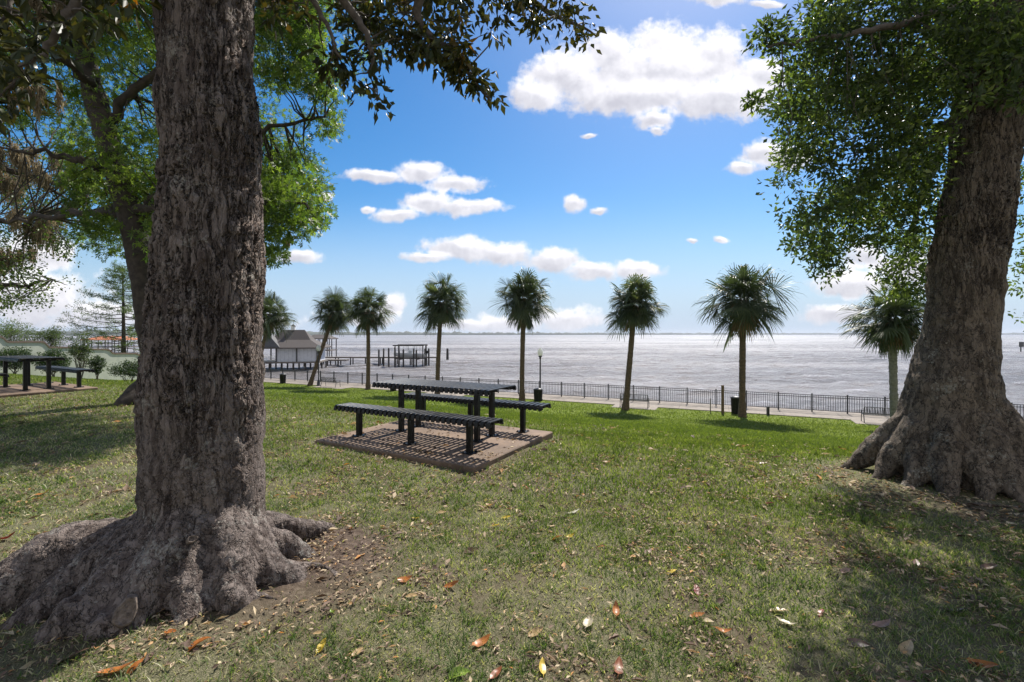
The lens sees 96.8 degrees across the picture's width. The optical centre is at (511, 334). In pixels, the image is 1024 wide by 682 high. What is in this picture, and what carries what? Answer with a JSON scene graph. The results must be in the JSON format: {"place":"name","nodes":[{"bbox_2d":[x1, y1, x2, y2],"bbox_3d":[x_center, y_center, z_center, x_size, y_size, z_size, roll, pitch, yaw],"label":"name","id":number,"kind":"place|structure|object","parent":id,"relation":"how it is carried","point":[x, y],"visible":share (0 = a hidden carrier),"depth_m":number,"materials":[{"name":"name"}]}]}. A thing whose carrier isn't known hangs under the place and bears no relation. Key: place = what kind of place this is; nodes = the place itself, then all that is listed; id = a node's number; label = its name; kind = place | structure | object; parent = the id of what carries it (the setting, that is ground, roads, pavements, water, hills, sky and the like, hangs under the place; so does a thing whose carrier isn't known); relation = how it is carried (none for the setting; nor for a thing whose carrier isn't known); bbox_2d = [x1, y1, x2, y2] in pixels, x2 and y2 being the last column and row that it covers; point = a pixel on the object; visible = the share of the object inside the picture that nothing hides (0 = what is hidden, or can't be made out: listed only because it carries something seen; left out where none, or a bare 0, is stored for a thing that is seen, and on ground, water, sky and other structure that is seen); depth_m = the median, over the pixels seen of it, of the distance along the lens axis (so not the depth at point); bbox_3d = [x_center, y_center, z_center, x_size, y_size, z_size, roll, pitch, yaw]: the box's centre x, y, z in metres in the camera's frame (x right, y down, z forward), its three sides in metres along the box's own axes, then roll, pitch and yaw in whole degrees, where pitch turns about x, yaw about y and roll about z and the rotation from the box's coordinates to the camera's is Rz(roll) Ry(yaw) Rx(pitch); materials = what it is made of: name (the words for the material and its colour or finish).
{"place":"outdoors","nodes":[
{"label":"outdoors","id":0,"kind":"place"},
{"bbox_2d":[0,372,1023,681],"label":"ground","id":1,"kind":"structure","parent":0,"point":[294,598],"depth_m":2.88,"materials":[{"name":"green plant"}]},
{"bbox_2d":[0,317,36,340],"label":"tree","id":2,"kind":"object","parent":1,"relation":"on","point":[5,332],"visible":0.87,"depth_m":46.94,"materials":[{"name":"green plant"}]},
{"bbox_2d":[0,345,39,373],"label":"shrub","id":3,"kind":"object","parent":1,"relation":"on","point":[15,352],"visible":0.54,"depth_m":30.82,"materials":[{"name":"green plant"}]},
{"bbox_2d":[0,129,93,315],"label":"live oak","id":4,"kind":"object","parent":1,"relation":"on","point":[8,301],"visible":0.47,"depth_m":15.78,"materials":[{"name":"green plant"}]},
{"bbox_2d":[0,168,33,210],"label":"spanish moss","id":5,"kind":"object","parent":4,"relation":"hanging from","point":[6,184],"visible":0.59,"depth_m":15.49,"materials":[{"name":"grey plant"}]},
{"bbox_2d":[0,247,42,278],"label":"spanish moss","id":6,"kind":"object","parent":4,"relation":"hanging from","point":[34,255],"visible":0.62,"depth_m":16.58,"materials":[{"name":"plant"}]},
{"bbox_2d":[0,141,61,191],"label":"spanish moss","id":7,"kind":"object","parent":4,"relation":"hanging from","point":[15,158],"visible":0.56,"depth_m":14.78,"materials":[{"name":"grey plant"}]},
{"bbox_2d":[3,205,68,257],"bbox_3d":[-16.405,-3.622,15.669,1.425,1.911,1.742,0,0,-23],"label":"spanish moss","id":8,"kind":"object","parent":4,"relation":"hanging from","point":[12,213],"visible":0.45,"depth_m":15.60,"materials":[{"name":"grey plant"}]},
{"bbox_2d":[30,164,90,210],"bbox_3d":[-14.624,-4.838,14.946,1.079,1.438,1.332,0,0,12],"label":"spanish moss","id":9,"kind":"object","parent":4,"relation":"hanging from","point":[47,180],"visible":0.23,"depth_m":14.59,"materials":[{"name":"grey plant"}]},
{"bbox_2d":[26,325,68,346],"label":"tree","id":10,"kind":"object","parent":1,"relation":"on","point":[51,338],"visible":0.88,"depth_m":48.67,"materials":[{"name":"green plant"}]},
{"bbox_2d":[0,382,97,397],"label":"concrete pad","id":11,"kind":"object","parent":1,"relation":"on","point":[14,389],"visible":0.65,"depth_m":10.92,"materials":[{"name":"concrete"}]},
{"bbox_2d":[0,355,64,390],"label":"picnic table","id":12,"kind":"object","parent":11,"relation":"on","point":[26,360],"visible":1,"depth_m":11.00,"materials":[{"name":"black metal"}]},
{"bbox_2d":[35,365,94,387],"bbox_3d":[-11.629,1.096,11.800,2.780,0.459,0.356,0,0,29],"label":"picnic bench","id":13,"kind":"object","parent":11,"relation":"on","point":[64,370],"visible":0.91,"depth_m":11.46,"materials":[{"name":"black metal"}]},
{"bbox_2d":[31,348,71,376],"bbox_3d":[-33.389,2.133,32.907,2.498,2.309,2.128,0,0,0],"label":"round shrub","id":14,"kind":"object","parent":1,"relation":"on","point":[63,363],"visible":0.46,"depth_m":32.84,"materials":[{"name":"green plant"}]},
{"bbox_2d":[50,648,87,668],"bbox_3d":[-2.141,1.562,2.174,0.197,0.019,0.068,-25,-4,-27],"label":"fallen leaf","id":15,"kind":"object","parent":1,"relation":"on","point":[74,653],"visible":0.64,"depth_m":2.20,"materials":[{"name":"brown plant"}]},
{"bbox_2d":[0,336,139,379],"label":"garden wall","id":16,"kind":"structure","parent":1,"relation":"on","point":[110,356],"depth_m":37.75,"materials":[{"name":"green paint"}]},
{"bbox_2d":[64,332,94,377],"bbox_3d":[-34.214,1.742,36.066,1.769,3.882,1.942,0,0,-38],"label":"leafy shrub","id":17,"kind":"object","parent":1,"relation":"on","point":[82,351],"visible":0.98,"depth_m":35.92,"materials":[{"name":"green plant"}]},
{"bbox_2d":[84,355,106,379],"bbox_3d":[-33.775,2.751,36.990,1.496,2.207,1.464,0,0,23],"label":"bush","id":18,"kind":"object","parent":1,"relation":"on","point":[97,364],"visible":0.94,"depth_m":36.90,"materials":[{"name":"green plant"}]},
{"bbox_2d":[53,261,138,352],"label":"cypress tree","id":19,"kind":"object","parent":1,"relation":"on","point":[121,297],"visible":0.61,"depth_m":48.85,"materials":[{"name":"green plant"}]},
{"bbox_2d":[93,660,133,672],"bbox_3d":[-1.838,1.545,2.098,0.171,0.028,0.058,-10,-10,-19],"label":"fallen leaf","id":20,"kind":"object","parent":1,"relation":"on","point":[117,667],"visible":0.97,"depth_m":2.10,"materials":[{"name":"orange plant"}]},
{"bbox_2d":[106,358,138,380],"bbox_3d":[-31.161,2.979,37.002,2.877,2.126,2.574,0,0,0],"label":"hedge shrub","id":21,"kind":"object","parent":1,"relation":"on","point":[132,372],"visible":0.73,"depth_m":36.63,"materials":[{"name":"green plant"}]},
{"bbox_2d":[126,656,145,673],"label":"fallen leaf","id":22,"kind":"object","parent":1,"relation":"on","point":[136,663],"visible":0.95,"depth_m":2.13,"materials":[{"name":"orange plant"}]},
{"bbox_2d":[160,629,175,632],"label":"fallen leaf","id":23,"kind":"object","parent":1,"relation":"on","point":[169,631],"visible":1,"depth_m":2.37,"materials":[{"name":"orange plant"}]},
{"bbox_2d":[0,0,387,405],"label":"maple tree","id":24,"kind":"object","parent":1,"relation":"on","point":[123,182],"visible":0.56,"depth_m":9.70,"materials":[{"name":"green plant"}]},
{"bbox_2d":[188,636,210,650],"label":"fallen leaf","id":25,"kind":"object","parent":1,"relation":"on","point":[196,642],"visible":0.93,"depth_m":2.29,"materials":[{"name":"orange plant"}]},
{"bbox_2d":[262,289,298,350],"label":"palm tree","id":26,"kind":"object","parent":1,"relation":"on","point":[273,320],"visible":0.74,"depth_m":45.55,"materials":[{"name":"green plant"}]},
{"bbox_2d":[279,373,285,383],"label":"litter bin","id":27,"kind":"object","parent":1,"relation":"on","point":[282,378],"visible":0.95,"depth_m":44.93,"materials":[{"name":"black metal"}]},
{"bbox_2d":[0,0,606,643],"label":"magnolia tree","id":28,"kind":"object","parent":1,"relation":"on","point":[202,530],"visible":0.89,"depth_m":2.84,"materials":[{"name":"brown plant"}]},
{"bbox_2d":[0,62,66,121],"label":"spanish moss","id":29,"kind":"object","parent":28,"relation":"hanging from","point":[41,93],"visible":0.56,"depth_m":2.79,"materials":[{"name":"grey plant"}]},
{"bbox_2d":[28,0,50,23],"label":"spanish moss","id":30,"kind":"object","parent":28,"relation":"hanging from","point":[36,5],"visible":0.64,"depth_m":2.70,"materials":[{"name":"grey plant"}]},
{"bbox_2d":[50,0,69,20],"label":"spanish moss","id":31,"kind":"object","parent":28,"relation":"hanging from","point":[57,6],"visible":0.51,"depth_m":2.88,"materials":[{"name":"grey plant"}]},
{"bbox_2d":[316,344,320,385],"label":"street lamp","id":32,"kind":"object","parent":1,"relation":"on","point":[318,348],"visible":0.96,"depth_m":42.79,"materials":[{"name":"black metal"}]},
{"bbox_2d":[316,638,325,653],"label":"fallen leaf","id":33,"kind":"object","parent":1,"relation":"on","point":[319,645],"visible":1,"depth_m":2.28,"materials":[{"name":"yellow plant"}]},
{"bbox_2d":[307,285,355,385],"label":"palm tree","id":34,"kind":"object","parent":1,"relation":"on","point":[331,319],"visible":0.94,"depth_m":42.66,"materials":[{"name":"green plant"}]},
{"bbox_2d":[313,385,351,388],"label":"bench apron","id":35,"kind":"object","parent":1,"relation":"on","point":[332,387],"visible":0.64,"depth_m":41.46,"materials":[{"name":"concrete"}]},
{"bbox_2d":[321,377,339,387],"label":"park bench","id":36,"kind":"object","parent":35,"relation":"on","point":[324,379],"visible":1,"depth_m":41.76,"materials":[{"name":"black metal"}]},
{"bbox_2d":[346,647,362,659],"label":"fallen leaf","id":37,"kind":"object","parent":1,"relation":"on","point":[359,650],"visible":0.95,"depth_m":2.24,"materials":[{"name":"beige plant"}]},
{"bbox_2d":[340,286,396,389],"bbox_3d":[-12.607,0.409,40.266,5.426,9.290,5.567,0,0,0],"label":"palm tree","id":38,"kind":"object","parent":1,"relation":"on","point":[365,313],"visible":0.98,"depth_m":39.77,"materials":[{"name":"green plant"}]},
{"bbox_2d":[397,575,411,581],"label":"fallen leaf","id":39,"kind":"object","parent":1,"relation":"on","point":[406,578],"visible":0.98,"depth_m":2.92,"materials":[{"name":"orange plant"}]},
{"bbox_2d":[405,593,416,596],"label":"fallen leaf","id":40,"kind":"object","parent":1,"relation":"on","point":[411,594],"visible":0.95,"depth_m":2.75,"materials":[{"name":"beige plant"}]},
{"bbox_2d":[315,419,552,472],"bbox_3d":[-1.106,1.681,6.863,2.780,0.300,2.200,0,0,29],"label":"concrete pad","id":41,"kind":"object","parent":1,"relation":"on","point":[454,457],"visible":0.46,"depth_m":6.42,"materials":[{"name":"beige concrete"}]},
{"bbox_2d":[334,403,503,454],"bbox_3d":[-1.400,1.301,6.340,2.780,0.459,0.356,0,0,29],"label":"picnic bench","id":42,"kind":"object","parent":41,"relation":"on","point":[469,422],"visible":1,"depth_m":6.20,"materials":[{"name":"black metal"}]},
{"bbox_2d":[372,378,516,442],"bbox_3d":[-1.083,1.149,7.068,2.210,0.764,0.816,0,0,29],"label":"picnic table","id":43,"kind":"object","parent":41,"relation":"on","point":[476,390],"visible":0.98,"depth_m":6.84,"materials":[{"name":"black metal"}]},
{"bbox_2d":[404,392,550,432],"bbox_3d":[-0.685,1.301,7.613,2.780,0.459,0.356,0,0,29],"label":"picnic bench","id":44,"kind":"object","parent":41,"relation":"on","point":[523,406],"visible":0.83,"depth_m":7.35,"materials":[{"name":"black metal"}]},
{"bbox_2d":[413,271,469,393],"bbox_3d":[-5.702,-0.016,36.704,5.023,10.122,5.211,0,0,0],"label":"palm tree","id":45,"kind":"object","parent":1,"relation":"on","point":[439,313],"visible":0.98,"depth_m":35.75,"materials":[{"name":"green plant"}]},
{"bbox_2d":[428,392,463,395],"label":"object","id":46,"kind":"object","parent":1,"relation":"on","point":[448,394],"visible":0.21,"depth_m":36.66,"materials":[{"name":"concrete"}]},
{"bbox_2d":[443,580,458,587],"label":"fallen leaf","id":47,"kind":"object","parent":1,"relation":"on","point":[451,584],"visible":0.99,"depth_m":2.87,"materials":[{"name":"orange plant"}]},
{"bbox_2d":[448,666,469,678],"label":"fallen leaf","id":48,"kind":"object","parent":1,"relation":"on","point":[460,670],"visible":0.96,"depth_m":2.11,"materials":[{"name":"green plant"}]},
{"bbox_2d":[463,547,477,552],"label":"fallen leaf","id":49,"kind":"object","parent":1,"relation":"on","point":[470,549],"visible":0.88,"depth_m":3.34,"materials":[{"name":"brown plant"}]},
{"bbox_2d":[468,634,489,648],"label":"fallen leaf","id":50,"kind":"object","parent":1,"relation":"on","point":[478,642],"visible":1,"depth_m":2.33,"materials":[{"name":"orange plant"}]},
{"bbox_2d":[487,666,501,680],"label":"fallen leaf","id":51,"kind":"object","parent":1,"relation":"on","point":[496,671],"visible":1,"depth_m":2.10,"materials":[{"name":"plant"}]},
{"bbox_2d":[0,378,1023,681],"bbox_3d":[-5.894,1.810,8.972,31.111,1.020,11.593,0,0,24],"label":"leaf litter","id":52,"kind":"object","parent":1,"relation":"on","point":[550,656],"visible":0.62,"depth_m":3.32,"materials":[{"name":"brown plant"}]},
{"bbox_2d":[488,267,555,400],"bbox_3d":[1.063,0.058,33.536,5.172,9.984,4.791,0,0,40],"label":"palm tree","id":53,"kind":"object","parent":1,"relation":"on","point":[524,304],"visible":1,"depth_m":32.88,"materials":[{"name":"green plant"}]},
{"bbox_2d":[527,626,542,636],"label":"fallen leaf","id":54,"kind":"object","parent":1,"relation":"on","point":[535,630],"visible":0.95,"depth_m":2.40,"materials":[{"name":"beige plant"}]},
{"bbox_2d":[533,388,542,401],"bbox_3d":[1.909,4.420,33.261,0.700,0.960,0.689,0,0,0],"label":"litter bin","id":55,"kind":"object","parent":1,"relation":"on","point":[538,393],"visible":0.98,"depth_m":33.00,"materials":[{"name":"black metal"}]},
{"bbox_2d":[537,347,542,400],"bbox_3d":[2.084,2.960,33.566,0.420,3.980,0.420,0,0,0],"label":"street lamp","id":56,"kind":"object","parent":1,"relation":"on","point":[540,352],"visible":0.72,"depth_m":33.51,"materials":[{"name":"black metal"}]},
{"bbox_2d":[539,657,545,676],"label":"fallen leaf","id":57,"kind":"object","parent":1,"relation":"on","point":[542,668],"visible":1,"depth_m":2.14,"materials":[{"name":"yellow plant"}]},
{"bbox_2d":[267,378,872,414],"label":"seawall","id":58,"kind":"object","parent":1,"relation":"on","point":[638,400],"visible":0.12,"depth_m":32.44,"materials":[{"name":"concrete"}]},
{"bbox_2d":[583,615,592,630],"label":"fallen leaf","id":59,"kind":"object","parent":1,"relation":"on","point":[588,619],"visible":0.99,"depth_m":2.49,"materials":[{"name":"beige plant"}]},
{"bbox_2d":[613,601,619,615],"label":"fallen leaf","id":60,"kind":"object","parent":1,"relation":"on","point":[616,610],"visible":0.99,"depth_m":2.61,"materials":[{"name":"orange plant"}]},
{"bbox_2d":[614,656,623,677],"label":"fallen leaf","id":61,"kind":"object","parent":1,"relation":"on","point":[618,661],"visible":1,"depth_m":2.15,"materials":[{"name":"brown plant"}]},
{"bbox_2d":[612,404,657,409],"bbox_3d":[8.176,4.945,30.345,2.843,0.150,1.244,0,0,25],"label":"bench apron","id":62,"kind":"object","parent":1,"relation":"on","point":[636,407],"visible":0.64,"depth_m":30.17,"materials":[{"name":"concrete"}]},
{"bbox_2d":[620,393,648,407],"bbox_3d":[8.191,4.430,30.434,1.844,0.889,0.636,0,0,25],"label":"park bench","id":63,"kind":"object","parent":62,"relation":"on","point":[636,397],"visible":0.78,"depth_m":30.18,"materials":[{"name":"black metal"}]},
{"bbox_2d":[604,272,671,410],"bbox_3d":[7.810,0.603,28.373,4.238,8.640,4.301,0,0,0],"label":"palm tree","id":64,"kind":"object","parent":1,"relation":"on","point":[631,313],"visible":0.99,"depth_m":27.83,"materials":[{"name":"green plant"}]},
{"bbox_2d":[689,612,704,616],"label":"fallen leaf","id":65,"kind":"object","parent":1,"relation":"on","point":[701,614],"visible":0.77,"depth_m":2.57,"materials":[{"name":"orange plant"}]},
{"bbox_2d":[694,584,700,595],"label":"fallen leaf","id":66,"kind":"object","parent":1,"relation":"on","point":[696,589],"visible":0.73,"depth_m":2.82,"materials":[{"name":"pink plant"}]},
{"bbox_2d":[710,626,731,631],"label":"fallen leaf","id":67,"kind":"object","parent":1,"relation":"on","point":[723,630],"visible":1,"depth_m":2.43,"materials":[{"name":"orange plant"}]},
{"bbox_2d":[721,385,723,413],"bbox_3d":[12.994,4.088,28.060,0.150,1.864,0.150,0,0,0],"label":"wooden post","id":68,"kind":"object","parent":1,"relation":"on","point":[722,399],"visible":0.79,"depth_m":28.00,"materials":[{"name":"brown wood"}]},
{"bbox_2d":[730,396,738,413],"bbox_3d":[13.807,4.355,28.003,0.660,1.090,0.650,0,0,0],"label":"litter bin","id":69,"kind":"object","parent":1,"relation":"on","point":[734,404],"visible":0.66,"depth_m":27.81,"materials":[{"name":"black metal"}]},
{"bbox_2d":[693,263,806,417],"bbox_3d":[13.264,0.374,26.736,5.755,9.257,5.506,0,0,0],"label":"palm tree","id":70,"kind":"object","parent":1,"relation":"on","point":[744,312],"visible":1,"depth_m":25.93,"materials":[{"name":"green plant"}]},
{"bbox_2d":[766,406,769,414],"bbox_3d":[15.475,4.698,27.500,0.150,0.644,0.150,0,0,0],"label":"bollard","id":71,"kind":"object","parent":1,"relation":"on","point":[767,410],"visible":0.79,"depth_m":27.44,"materials":[{"name":"black metal"}]},
{"bbox_2d":[770,607,786,610],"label":"fallen leaf","id":72,"kind":"object","parent":1,"relation":"on","point":[778,608],"visible":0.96,"depth_m":2.63,"materials":[{"name":"beige plant"}]},
{"bbox_2d":[772,615,796,624],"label":"fallen leaf","id":73,"kind":"object","parent":1,"relation":"on","point":[783,620],"visible":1,"depth_m":2.51,"materials":[{"name":"beige plant"}]},
{"bbox_2d":[817,609,823,616],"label":"fallen leaf","id":74,"kind":"object","parent":1,"relation":"on","point":[821,611],"visible":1,"depth_m":2.60,"materials":[{"name":"plant"}]},
{"bbox_2d":[840,567,849,572],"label":"fallen leaf","id":75,"kind":"object","parent":1,"relation":"on","point":[843,569],"visible":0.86,"depth_m":3.04,"materials":[{"name":"plant"}]},
{"bbox_2d":[845,638,868,646],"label":"fallen leaf","id":76,"kind":"object","parent":1,"relation":"on","point":[856,640],"visible":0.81,"depth_m":2.34,"materials":[{"name":"grey plant"}]},
{"bbox_2d":[851,420,883,424],"bbox_3d":[20.197,4.945,24.811,2.596,0.150,1.244,0,0,25],"label":"bench apron","id":77,"kind":"object","parent":1,"relation":"on","point":[868,422],"visible":0.36,"depth_m":25.05,"materials":[{"name":"concrete"}]},
{"bbox_2d":[861,407,889,422],"bbox_3d":[20.283,4.430,24.868,1.844,0.889,0.636,0,0,25],"label":"park bench","id":78,"kind":"object","parent":77,"relation":"on","point":[878,414],"visible":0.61,"depth_m":24.84,"materials":[{"name":"black metal"}]},
{"bbox_2d":[866,619,889,627],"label":"fallen leaf","id":79,"kind":"object","parent":1,"relation":"on","point":[886,622],"visible":1,"depth_m":2.49,"materials":[{"name":"grey plant"}]},
{"bbox_2d":[836,279,925,416],"bbox_3d":[19.177,1.038,23.342,4.718,7.870,4.574,0,0,0],"label":"palm tree","id":80,"kind":"object","parent":1,"relation":"on","point":[889,334],"visible":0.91,"depth_m":22.85,"materials":[{"name":"green plant"}]},
{"bbox_2d":[740,0,1023,507],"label":"oak tree","id":81,"kind":"object","parent":1,"relation":"on","point":[953,424],"visible":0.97,"depth_m":4.84,"materials":[{"name":"green plant"}]},
{"bbox_2d":[898,640,913,656],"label":"fallen leaf","id":82,"kind":"object","parent":1,"relation":"on","point":[908,644],"visible":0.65,"depth_m":2.31,"materials":[{"name":"plant"}]},
{"bbox_2d":[961,658,997,667],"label":"fallen leaf","id":83,"kind":"object","parent":1,"relation":"on","point":[988,664],"visible":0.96,"depth_m":2.19,"materials":[{"name":"brown plant"}]},
{"bbox_2d":[980,563,997,569],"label":"fallen leaf","id":84,"kind":"object","parent":1,"relation":"on","point":[987,565],"visible":0.92,"depth_m":3.09,"materials":[{"name":"grey plant"}]},
{"bbox_2d":[0,0,1023,333],"label":"sky","id":85,"kind":"structure","parent":0,"point":[641,155],"materials":[{"name":"blue"}]},
{"bbox_2d":[6,335,1023,416],"bbox_3d":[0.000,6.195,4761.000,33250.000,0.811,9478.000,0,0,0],"label":"water","id":86,"kind":"structure","parent":0,"point":[837,366],"depth_m":90.22,"materials":[{"name":"grey liquid"}]},
{"bbox_2d":[81,336,137,352],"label":"covered dock","id":87,"kind":"object","parent":86,"relation":"in","point":[108,346],"visible":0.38,"depth_m":146.45,"materials":[{"name":"brown wood"}]},
{"bbox_2d":[264,325,331,370],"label":"boathouse","id":88,"kind":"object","parent":86,"relation":"in","point":[299,346],"visible":0.7,"depth_m":78.46,"materials":[{"name":"grey wood"}]},
{"bbox_2d":[312,335,337,356],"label":"covered dock","id":89,"kind":"object","parent":86,"relation":"in","point":[318,337],"visible":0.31,"depth_m":119.34,"materials":[{"name":"grey wood"}]},
{"bbox_2d":[327,359,348,366],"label":"wooden pier","id":90,"kind":"structure","parent":86,"relation":"in","point":[337,360],"depth_m":87.31,"materials":[{"name":"grey wood"}]},
{"bbox_2d":[320,357,435,364],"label":"wooden pier","id":91,"kind":"structure","parent":86,"relation":"in","point":[411,361],"depth_m":91.31,"materials":[{"name":"grey wood"}]},
{"bbox_2d":[378,344,429,366],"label":"lift","id":92,"kind":"object","parent":86,"relation":"in","point":[416,358],"visible":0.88,"depth_m":86.78,"materials":[{"name":"brown wood"}]},
{"bbox_2d":[396,346,427,357],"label":"motor boat","id":93,"kind":"object","parent":92,"relation":"on","point":[409,354],"visible":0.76,"depth_m":87.44,"materials":[{"name":"white metal"}]},
{"bbox_2d":[446,348,448,359],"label":"mooring piling","id":94,"kind":"object","parent":86,"relation":"in","point":[447,353],"visible":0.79,"depth_m":108.93,"materials":[{"name":"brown wood"}]},
{"bbox_2d":[1019,342,1023,351],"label":"channel marker","id":95,"kind":"object","parent":86,"relation":"in","point":[1021,344],"visible":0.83,"depth_m":155.30,"materials":[{"name":"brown wood"}]},
{"bbox_2d":[264,378,889,421],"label":"path","id":96,"kind":"structure","parent":0,"point":[798,413],"depth_m":31.02,"materials":[{"name":"concrete"}]},
{"bbox_2d":[265,368,1023,417],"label":"metal fence","id":97,"kind":"object","parent":96,"relation":"on","point":[354,377],"visible":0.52,"depth_m":33.09,"materials":[{"name":"black metal"}]},
{"bbox_3d":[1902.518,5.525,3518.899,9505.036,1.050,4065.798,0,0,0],"label":"far shore","id":98,"kind":"structure","parent":0,"visible":0},
{"bbox_2d":[0,330,1023,335],"bbox_3d":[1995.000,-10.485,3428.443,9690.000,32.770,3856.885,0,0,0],"label":"shore woods","id":99,"kind":"object","parent":98,"relation":"on","point":[404,333],"visible":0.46,"depth_m":3061.45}
]}

